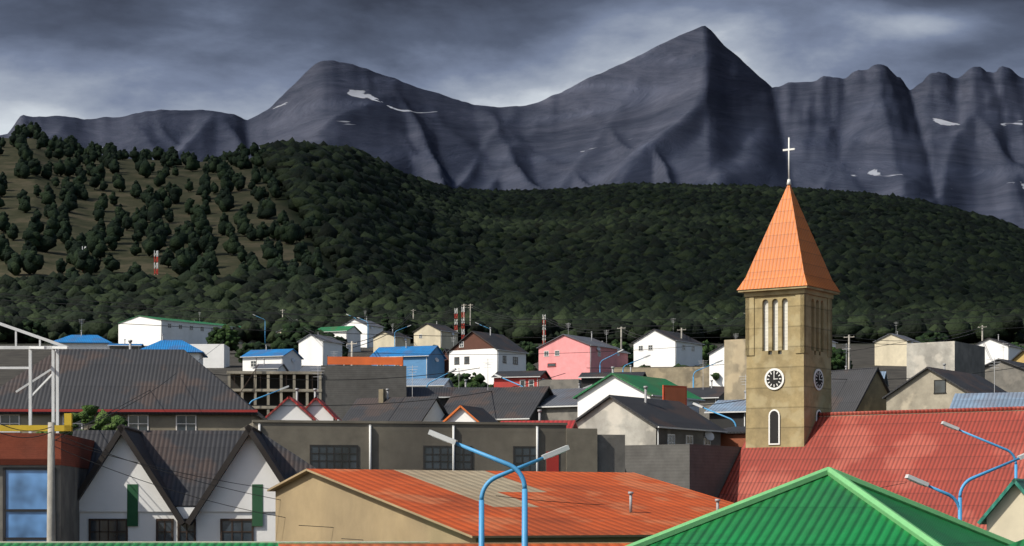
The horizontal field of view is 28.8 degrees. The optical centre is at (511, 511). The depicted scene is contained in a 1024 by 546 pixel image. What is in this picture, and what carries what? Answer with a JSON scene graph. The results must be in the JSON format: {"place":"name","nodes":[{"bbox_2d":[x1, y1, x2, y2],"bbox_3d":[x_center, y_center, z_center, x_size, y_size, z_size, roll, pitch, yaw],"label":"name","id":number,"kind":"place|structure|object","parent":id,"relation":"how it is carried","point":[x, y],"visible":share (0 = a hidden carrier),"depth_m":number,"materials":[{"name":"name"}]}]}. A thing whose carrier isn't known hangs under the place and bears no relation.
{"place":"outdoors","nodes":[
{"label":"outdoors","id":0,"kind":"place"},
{"bbox_2d":[4,300,1015,319],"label":"long wire","id":1,"kind":"object","parent":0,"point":[496,319],"visible":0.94,"depth_m":353.12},
{"bbox_2d":[0,26,1023,391],"bbox_3d":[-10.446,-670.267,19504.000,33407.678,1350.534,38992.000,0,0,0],"label":"mountain","id":2,"kind":"structure","parent":0,"point":[702,106],"depth_m":5214.25,"materials":[{"name":"stone"}]},
{"bbox_2d":[20,320,46,343],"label":"tree","id":3,"kind":"object","parent":2,"relation":"on","point":[33,327],"depth_m":563.24,"materials":[{"name":"plant"}]},
{"bbox_2d":[0,322,69,432],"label":"steel frame","id":4,"kind":"object","parent":2,"relation":"on","point":[53,348],"visible":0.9,"depth_m":97.93,"materials":[{"name":"metal"}]},
{"bbox_2d":[0,413,94,540],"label":"building","id":5,"kind":"structure","parent":2,"relation":"on","point":[23,489],"depth_m":84.10,"materials":[{"name":"paint"}]},
{"bbox_2d":[47,422,55,540],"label":"pole","id":6,"kind":"object","parent":2,"relation":"on","point":[51,527],"visible":1,"depth_m":79.88,"materials":[{"name":"concrete"}]},
{"bbox_2d":[55,373,175,435],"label":"wire","id":7,"kind":"object","parent":6,"relation":"attached to","point":[114,412],"visible":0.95,"depth_m":98.39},
{"bbox_2d":[55,341,223,439],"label":"wire","id":8,"kind":"object","parent":6,"relation":"attached to","point":[117,407],"visible":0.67,"depth_m":102.10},
{"bbox_2d":[55,440,268,488],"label":"wire","id":9,"kind":"object","parent":6,"relation":"attached to","point":[161,468],"visible":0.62,"depth_m":81.77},
{"bbox_2d":[55,434,279,499],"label":"wire","id":10,"kind":"object","parent":6,"relation":"attached to","point":[164,471],"visible":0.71,"depth_m":81.33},
{"bbox_2d":[55,446,284,517],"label":"wire","id":11,"kind":"object","parent":6,"relation":"attached to","point":[169,489],"visible":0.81,"depth_m":81.17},
{"bbox_2d":[36,405,118,435],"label":"bush","id":12,"kind":"object","parent":2,"relation":"on","point":[86,414],"depth_m":103.35,"materials":[{"name":"plant"}]},
{"bbox_2d":[51,319,113,350],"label":"house","id":13,"kind":"structure","parent":2,"relation":"on","point":[81,341],"depth_m":344.73,"materials":[{"name":"white paint"}]},
{"bbox_2d":[92,415,127,429],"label":"bush","id":14,"kind":"object","parent":2,"relation":"on","point":[117,419],"visible":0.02,"depth_m":105.72,"materials":[{"name":"plant"}]},
{"bbox_2d":[107,339,143,348],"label":"building","id":15,"kind":"structure","parent":2,"relation":"on","point":[125,346],"depth_m":339.62,"materials":[{"name":"metal"}]},
{"bbox_2d":[0,340,267,432],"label":"dark roof building","id":16,"kind":"structure","parent":2,"relation":"on","point":[192,393],"depth_m":126.78,"materials":[{"name":"grey metal"}]},
{"bbox_2d":[154,250,157,274],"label":"radio mast","id":17,"kind":"object","parent":2,"relation":"on","point":[156,260],"visible":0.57,"depth_m":899.41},
{"bbox_2d":[0,121,333,279],"bbox_3d":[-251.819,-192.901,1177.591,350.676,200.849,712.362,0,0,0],"label":"trees","id":18,"kind":"object","parent":2,"relation":"on","point":[156,231],"visible":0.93,"depth_m":1074.89,"materials":[{"name":"green plant"}]},
{"bbox_2d":[142,334,207,364],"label":"house","id":19,"kind":"structure","parent":2,"relation":"on","point":[195,353],"depth_m":257.08,"materials":[{"name":"white paint"}]},
{"bbox_2d":[118,312,256,345],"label":"house","id":20,"kind":"structure","parent":2,"relation":"on","point":[147,333],"depth_m":544.53,"materials":[{"name":"white paint"}]},
{"bbox_2d":[72,424,316,540],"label":"white house","id":21,"kind":"structure","parent":2,"relation":"on","point":[115,506],"depth_m":89.33,"materials":[{"name":"paint"}]},
{"bbox_2d":[190,344,229,367],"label":"house","id":22,"kind":"structure","parent":2,"relation":"on","point":[219,356],"depth_m":400.11,"materials":[{"name":"paint"}]},
{"bbox_2d":[0,541,429,545],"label":"roof edge","id":23,"kind":"object","parent":2,"relation":"on","point":[138,543],"visible":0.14,"depth_m":70.79,"materials":[{"name":"metal"}]},
{"bbox_2d":[206,324,241,351],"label":"tree","id":24,"kind":"object","parent":2,"relation":"on","point":[228,335],"depth_m":476.21,"materials":[{"name":"plant"}]},
{"bbox_2d":[234,341,270,365],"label":"tree","id":25,"kind":"object","parent":2,"relation":"on","point":[248,347],"depth_m":386.35,"materials":[{"name":"plant"}]},
{"bbox_2d":[249,385,288,403],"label":"lamp","id":26,"kind":"object","parent":2,"relation":"on","point":[285,387],"visible":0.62,"depth_m":170.27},
{"bbox_2d":[252,359,288,370],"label":"white house","id":27,"kind":"structure","parent":2,"relation":"on","point":[271,367],"depth_m":306.88,"materials":[{"name":"paint"}]},
{"bbox_2d":[240,345,303,370],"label":"blue house","id":28,"kind":"structure","parent":2,"relation":"on","point":[291,359],"depth_m":327.95,"materials":[{"name":"white paint"}]},
{"bbox_2d":[227,358,321,416],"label":"construction frame","id":29,"kind":"object","parent":2,"relation":"on","point":[246,388],"visible":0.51,"depth_m":188.62,"materials":[{"name":"concrete"}]},
{"bbox_2d":[265,388,317,419],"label":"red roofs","id":30,"kind":"structure","parent":2,"relation":"on","point":[289,413],"depth_m":140.00,"materials":[{"name":"white paint"}]},
{"bbox_2d":[270,320,326,352],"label":"tree","id":31,"kind":"object","parent":2,"relation":"on","point":[286,340],"visible":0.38,"depth_m":446.94,"materials":[{"name":"plant"}]},
{"bbox_2d":[299,353,334,370],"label":"house","id":32,"kind":"structure","parent":2,"relation":"on","point":[310,368],"depth_m":268.17,"materials":[{"name":"metal"}]},
{"bbox_2d":[297,333,344,365],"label":"house","id":33,"kind":"structure","parent":2,"relation":"on","point":[314,350],"depth_m":410.94,"materials":[{"name":"white paint"}]},
{"bbox_2d":[305,372,341,420],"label":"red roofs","id":34,"kind":"structure","parent":2,"relation":"on","point":[323,413],"depth_m":143.00,"materials":[{"name":"white paint"}]},
{"bbox_2d":[324,332,348,356],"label":"tree","id":35,"kind":"object","parent":2,"relation":"on","point":[345,350],"visible":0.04,"depth_m":449.42,"materials":[{"name":"plant"}]},
{"bbox_2d":[318,323,361,351],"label":"house","id":36,"kind":"structure","parent":2,"relation":"on","point":[356,337],"depth_m":492.79,"materials":[{"name":"white paint"}]},
{"bbox_2d":[214,368,477,379],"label":"wire","id":37,"kind":"object","parent":2,"relation":"on","point":[346,379],"visible":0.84,"depth_m":167.06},
{"bbox_2d":[321,355,405,419],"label":"building","id":38,"kind":"structure","parent":2,"relation":"on","point":[337,388],"depth_m":188.38,"materials":[{"name":"concrete"}]},
{"bbox_2d":[342,313,384,347],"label":"house","id":39,"kind":"structure","parent":2,"relation":"on","point":[367,330],"depth_m":528.05,"materials":[{"name":"white paint"}]},
{"bbox_2d":[380,313,390,330],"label":"poplar tree","id":40,"kind":"object","parent":2,"relation":"on","point":[386,325],"visible":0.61,"depth_m":565.11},
{"bbox_2d":[373,326,411,352],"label":"house","id":41,"kind":"structure","parent":2,"relation":"on","point":[388,340],"depth_m":461.95,"materials":[{"name":"metal"}]},
{"bbox_2d":[342,365,447,421],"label":"house","id":42,"kind":"structure","parent":2,"relation":"on","point":[430,410],"depth_m":170.01,"materials":[{"name":"white paint"}]},
{"bbox_2d":[396,312,406,334],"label":"poplar tree","id":43,"kind":"object","parent":2,"relation":"on","point":[403,330],"visible":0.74,"depth_m":564.88,"materials":[{"name":"plant"}]},
{"bbox_2d":[240,420,567,471],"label":"flat-roofed building","id":44,"kind":"structure","parent":2,"relation":"on","point":[380,445],"depth_m":101.72,"materials":[{"name":"grey concrete"}]},
{"bbox_2d":[370,341,446,378],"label":"blue house","id":45,"kind":"structure","parent":2,"relation":"on","point":[424,360],"depth_m":313.27,"materials":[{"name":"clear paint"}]},
{"bbox_2d":[406,378,453,386],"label":"house","id":46,"kind":"structure","parent":2,"relation":"on","point":[439,382],"depth_m":255.69,"materials":[{"name":"paint"}]},
{"bbox_2d":[412,321,458,348],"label":"house","id":47,"kind":"structure","parent":2,"relation":"on","point":[440,336],"depth_m":471.08,"materials":[{"name":"beige paint"}]},
{"bbox_2d":[443,336,455,377],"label":"tree","id":48,"kind":"object","parent":2,"relation":"on","point":[446,365],"visible":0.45,"depth_m":318.30,"materials":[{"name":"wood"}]},
{"bbox_2d":[406,373,495,405],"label":"house","id":49,"kind":"structure","parent":2,"relation":"on","point":[443,392],"depth_m":191.46,"materials":[{"name":"metal"}]},
{"bbox_2d":[278,542,632,545],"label":"roof edge","id":50,"kind":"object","parent":2,"relation":"on","point":[477,544],"depth_m":67.15,"materials":[{"name":"metal"}]},
{"bbox_2d":[446,372,492,386],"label":"tree","id":51,"kind":"object","parent":2,"relation":"on","point":[475,380],"depth_m":301.55,"materials":[{"name":"plant"}]},
{"bbox_2d":[442,405,497,421],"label":"house","id":52,"kind":"structure","parent":2,"relation":"on","point":[462,413],"depth_m":145.66,"materials":[{"name":"white paint"}]},
{"bbox_2d":[428,430,527,545],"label":"lamp","id":53,"kind":"object","parent":2,"relation":"on","point":[439,436],"visible":1,"depth_m":56.99,"materials":[{"name":"metal"}]},
{"bbox_2d":[447,327,528,384],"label":"chalet house","id":54,"kind":"structure","parent":2,"relation":"on","point":[474,342],"depth_m":307.77,"materials":[{"name":"white paint"}]},
{"bbox_2d":[441,359,553,421],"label":"house","id":55,"kind":"structure","parent":2,"relation":"on","point":[499,404],"depth_m":170.98,"materials":[{"name":"grey metal"}]},
{"bbox_2d":[253,373,565,405],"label":"wire","id":56,"kind":"object","parent":55,"relation":"attached to","point":[388,403],"visible":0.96,"depth_m":143.41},
{"bbox_2d":[267,469,732,542],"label":"orange roof building","id":57,"kind":"structure","parent":2,"relation":"on","point":[436,506],"depth_m":77.20,"materials":[{"name":"metal"}]},
{"bbox_2d":[498,482,906,504],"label":"wire","id":58,"kind":"object","parent":57,"relation":"attached to","point":[599,504],"visible":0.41,"depth_m":76.21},
{"bbox_2d":[0,137,1023,343],"bbox_3d":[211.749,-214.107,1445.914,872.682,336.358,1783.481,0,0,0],"label":"forest","id":59,"kind":"object","parent":2,"relation":"on","point":[388,238],"visible":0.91,"depth_m":1149.34,"materials":[{"name":"green plant"}]},
{"bbox_2d":[491,370,551,386],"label":"red house","id":60,"kind":"structure","parent":2,"relation":"on","point":[522,377],"depth_m":267.30,"materials":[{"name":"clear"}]},
{"bbox_2d":[479,445,569,545],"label":"lamp","id":61,"kind":"object","parent":2,"relation":"on","point":[558,451],"visible":1,"depth_m":60.03,"materials":[{"name":"metal"}]},
{"bbox_2d":[518,341,538,363],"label":"tree","id":62,"kind":"object","parent":2,"relation":"on","point":[532,350],"visible":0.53,"depth_m":386.69,"materials":[{"name":"plant"}]},
{"bbox_2d":[501,410,577,427],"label":"house","id":63,"kind":"structure","parent":2,"relation":"on","point":[572,423],"depth_m":129.76,"materials":[{"name":"white paint"}]},
{"bbox_2d":[542,315,545,344],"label":"radio mast","id":64,"kind":"object","parent":2,"relation":"on","point":[542,330],"visible":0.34,"depth_m":499.75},
{"bbox_2d":[539,379,580,389],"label":"house","id":65,"kind":"structure","parent":2,"relation":"on","point":[563,383],"depth_m":264.04,"materials":[{"name":"paint"}]},
{"bbox_2d":[537,388,586,419],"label":"grey house","id":66,"kind":"structure","parent":2,"relation":"on","point":[560,404],"depth_m":169.21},
{"bbox_2d":[537,323,618,379],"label":"pink house","id":67,"kind":"structure","parent":2,"relation":"on","point":[570,361],"depth_m":340.87,"materials":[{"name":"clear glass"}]},
{"bbox_2d":[566,428,596,471],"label":"wall","id":68,"kind":"structure","parent":2,"relation":"on","point":[581,452],"depth_m":103.47,"materials":[{"name":"concrete"}]},
{"bbox_2d":[597,435,624,471],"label":"wall","id":69,"kind":"structure","parent":2,"relation":"on","point":[610,453],"depth_m":104.15,"materials":[{"name":"concrete"}]},
{"bbox_2d":[578,365,646,387],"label":"long dark house","id":70,"kind":"structure","parent":2,"relation":"on","point":[589,378],"depth_m":215.00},
{"bbox_2d":[602,330,630,366],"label":"house annex","id":71,"kind":"object","parent":2,"relation":"on","point":[622,358],"visible":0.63,"depth_m":351.80,"materials":[{"name":"metal"}]},
{"bbox_2d":[609,339,632,361],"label":"tree","id":72,"kind":"object","parent":2,"relation":"on","point":[616,343],"depth_m":386.54,"materials":[{"name":"plant"}]},
{"bbox_2d":[526,362,718,379],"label":"hedge bushes","id":73,"kind":"object","parent":2,"relation":"on","point":[531,367],"visible":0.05,"depth_m":346.74,"materials":[{"name":"green plant"}]},
{"bbox_2d":[627,346,633,366],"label":"tree","id":74,"kind":"object","parent":2,"relation":"on","point":[631,356],"visible":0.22,"depth_m":385.91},
{"bbox_2d":[572,366,704,416],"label":"house","id":75,"kind":"structure","parent":2,"relation":"on","point":[612,383],"depth_m":159.16,"materials":[{"name":"white paint"}]},
{"bbox_2d":[575,386,727,445],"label":"house","id":76,"kind":"structure","parent":2,"relation":"on","point":[645,420],"depth_m":133.54,"materials":[{"name":"grey"}]},
{"bbox_2d":[614,367,708,387],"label":"building","id":77,"kind":"structure","parent":2,"relation":"on","point":[680,376],"depth_m":299.13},
{"bbox_2d":[631,322,704,366],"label":"white house","id":78,"kind":"structure","parent":2,"relation":"on","point":[652,341],"depth_m":355.80,"materials":[{"name":"paint"}]},
{"bbox_2d":[662,385,686,405],"bbox_3d":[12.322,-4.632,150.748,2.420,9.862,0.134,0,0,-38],"label":"chimney","id":79,"kind":"object","parent":2,"relation":"on","point":[674,393],"visible":0.34,"depth_m":150.70,"materials":[{"name":"brick"}]},
{"bbox_2d":[625,444,741,497],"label":"wall","id":80,"kind":"structure","parent":2,"relation":"on","point":[705,469],"depth_m":125.96,"materials":[{"name":"concrete"}]},
{"bbox_2d":[687,364,723,419],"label":"house","id":81,"kind":"structure","parent":2,"relation":"on","point":[711,395],"depth_m":209.52,"materials":[{"name":"metal"}]},
{"bbox_2d":[699,340,717,363],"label":"tree","id":82,"kind":"object","parent":2,"relation":"on","point":[707,347],"visible":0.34,"depth_m":385.88,"materials":[{"name":"plant"}]},
{"bbox_2d":[693,402,735,426],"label":"lamp","id":83,"kind":"object","parent":2,"relation":"on","point":[698,405],"visible":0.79,"depth_m":147.33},
{"bbox_2d":[707,335,737,385],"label":"house","id":84,"kind":"structure","parent":2,"relation":"on","point":[716,354],"depth_m":329.15,"materials":[{"name":"white paint"}]},
{"bbox_2d":[704,375,745,428],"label":"house","id":85,"kind":"structure","parent":2,"relation":"on","point":[735,412],"depth_m":159.60,"materials":[{"name":"metal"}]},
{"bbox_2d":[721,426,745,446],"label":"house","id":86,"kind":"structure","parent":2,"relation":"on","point":[735,436],"depth_m":139.31,"materials":[{"name":"brick"}]},
{"bbox_2d":[724,339,746,399],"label":"building","id":87,"kind":"structure","parent":2,"relation":"on","point":[735,362],"depth_m":169.63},
{"bbox_2d":[644,341,906,367],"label":"wire","id":88,"kind":"object","parent":2,"relation":"on","point":[723,364],"visible":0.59,"depth_m":233.53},
{"bbox_2d":[626,467,1013,545],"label":"green roof building","id":89,"kind":"structure","parent":2,"relation":"on","point":[828,506],"depth_m":59.89,"materials":[{"name":"metal"}]},
{"bbox_2d":[831,347,852,370],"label":"tree","id":90,"kind":"object","parent":2,"relation":"on","point":[838,360],"visible":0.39,"depth_m":363.04,"materials":[{"name":"plant"}]},
{"bbox_2d":[844,335,849,368],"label":"utility pole","id":91,"kind":"object","parent":2,"relation":"on","point":[848,337],"visible":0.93,"depth_m":309.59,"materials":[{"name":"concrete"}]},
{"bbox_2d":[852,327,980,340],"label":"power line","id":92,"kind":"object","parent":91,"relation":"attached to","point":[914,340],"visible":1,"depth_m":341.54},
{"bbox_2d":[853,330,981,344],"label":"power line","id":93,"kind":"object","parent":91,"relation":"attached to","point":[906,344],"visible":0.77,"depth_m":335.13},
{"bbox_2d":[831,343,889,411],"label":"house","id":94,"kind":"structure","parent":2,"relation":"on","point":[862,389],"depth_m":174.75,"materials":[{"name":"metal"}]},
{"bbox_2d":[838,366,1023,379],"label":"wire","id":95,"kind":"object","parent":94,"relation":"attached to","point":[971,373],"visible":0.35,"depth_m":185.16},
{"bbox_2d":[845,366,888,386],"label":"house","id":96,"kind":"structure","parent":2,"relation":"on","point":[884,374],"depth_m":225.26,"materials":[{"name":"clear metal"}]},
{"bbox_2d":[718,406,1023,529],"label":"church roof","id":97,"kind":"structure","parent":2,"relation":"on","point":[885,448],"depth_m":123.34,"materials":[{"name":"metal"}]},
{"bbox_2d":[873,325,920,365],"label":"house","id":98,"kind":"structure","parent":2,"relation":"on","point":[890,355],"depth_m":410.36,"materials":[{"name":"metal"}]},
{"bbox_2d":[916,330,948,342],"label":"tree","id":99,"kind":"object","parent":2,"relation":"on","point":[930,335],"visible":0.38,"depth_m":441.76,"materials":[{"name":"plant"}]},
{"bbox_2d":[905,474,959,509],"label":"lamp","id":100,"kind":"object","parent":2,"relation":"on","point":[911,478],"visible":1,"depth_m":71.76,"materials":[{"name":"metal"}]},
{"bbox_2d":[882,363,1005,409],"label":"house","id":101,"kind":"structure","parent":2,"relation":"on","point":[931,388],"depth_m":167.53,"materials":[{"name":"paint"}]},
{"bbox_2d":[907,341,984,379],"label":"building","id":102,"kind":"structure","parent":2,"relation":"on","point":[961,357],"depth_m":192.44,"materials":[{"name":"concrete"}]},
{"bbox_2d":[941,421,1017,477],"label":"lamp","id":103,"kind":"object","parent":2,"relation":"on","point":[949,425],"visible":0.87,"depth_m":94.84,"materials":[{"name":"metal"}]},
{"bbox_2d":[949,358,1023,408],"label":"house","id":104,"kind":"structure","parent":2,"relation":"on","point":[982,400],"depth_m":151.47,"materials":[{"name":"metal"}]},
{"bbox_2d":[958,453,1023,519],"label":"lamp","id":105,"kind":"object","parent":2,"relation":"on","point":[968,480],"visible":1,"depth_m":72.05,"materials":[{"name":"metal"}]},
{"bbox_2d":[974,334,1023,363],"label":"house","id":106,"kind":"structure","parent":2,"relation":"on","point":[995,348],"depth_m":375.36,"materials":[{"name":"white paint"}]},
{"bbox_2d":[977,478,1023,541],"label":"house","id":107,"kind":"structure","parent":2,"relation":"on","point":[1003,516],"depth_m":74.61,"materials":[{"name":"paint"}]},
{"bbox_2d":[985,343,1023,391],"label":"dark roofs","id":108,"kind":"structure","parent":2,"relation":"on","point":[1009,380],"depth_m":204.37,"materials":[{"name":"paint"}]},
{"bbox_2d":[1006,539,1023,545],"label":"green roof building","id":109,"kind":"structure","parent":2,"relation":"on","point":[1019,543],"depth_m":57.37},
{"bbox_2d":[1011,349,1023,362],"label":"house","id":110,"kind":"structure","parent":2,"relation":"on","point":[1019,357],"depth_m":223.84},
{"bbox_2d":[0,306,1023,326],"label":"long wire","id":111,"kind":"object","parent":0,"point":[480,325],"visible":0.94,"depth_m":351.43,"materials":[{"name":"metal"}]},
{"bbox_2d":[0,0,1023,134],"label":"sky","id":112,"kind":"structure","parent":0,"point":[82,59],"materials":[{"name":"grey"}]},
{"bbox_2d":[3,294,1023,325],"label":"long wire","id":113,"kind":"object","parent":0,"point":[460,321],"visible":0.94,"depth_m":349.68,"materials":[{"name":"metal"}]},
{"bbox_2d":[3,316,1023,337],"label":"long wire","id":114,"kind":"object","parent":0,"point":[457,336],"visible":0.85,"depth_m":347.48,"materials":[{"name":"metal"}]},
{"bbox_2d":[351,343,723,354],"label":"wire","id":115,"kind":"object","parent":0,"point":[509,354],"visible":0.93,"depth_m":273.76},
{"bbox_2d":[737,137,839,447],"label":"church tower","id":116,"kind":"structure","parent":0,"point":[788,288],"depth_m":129.09,"materials":[{"name":"stone"}]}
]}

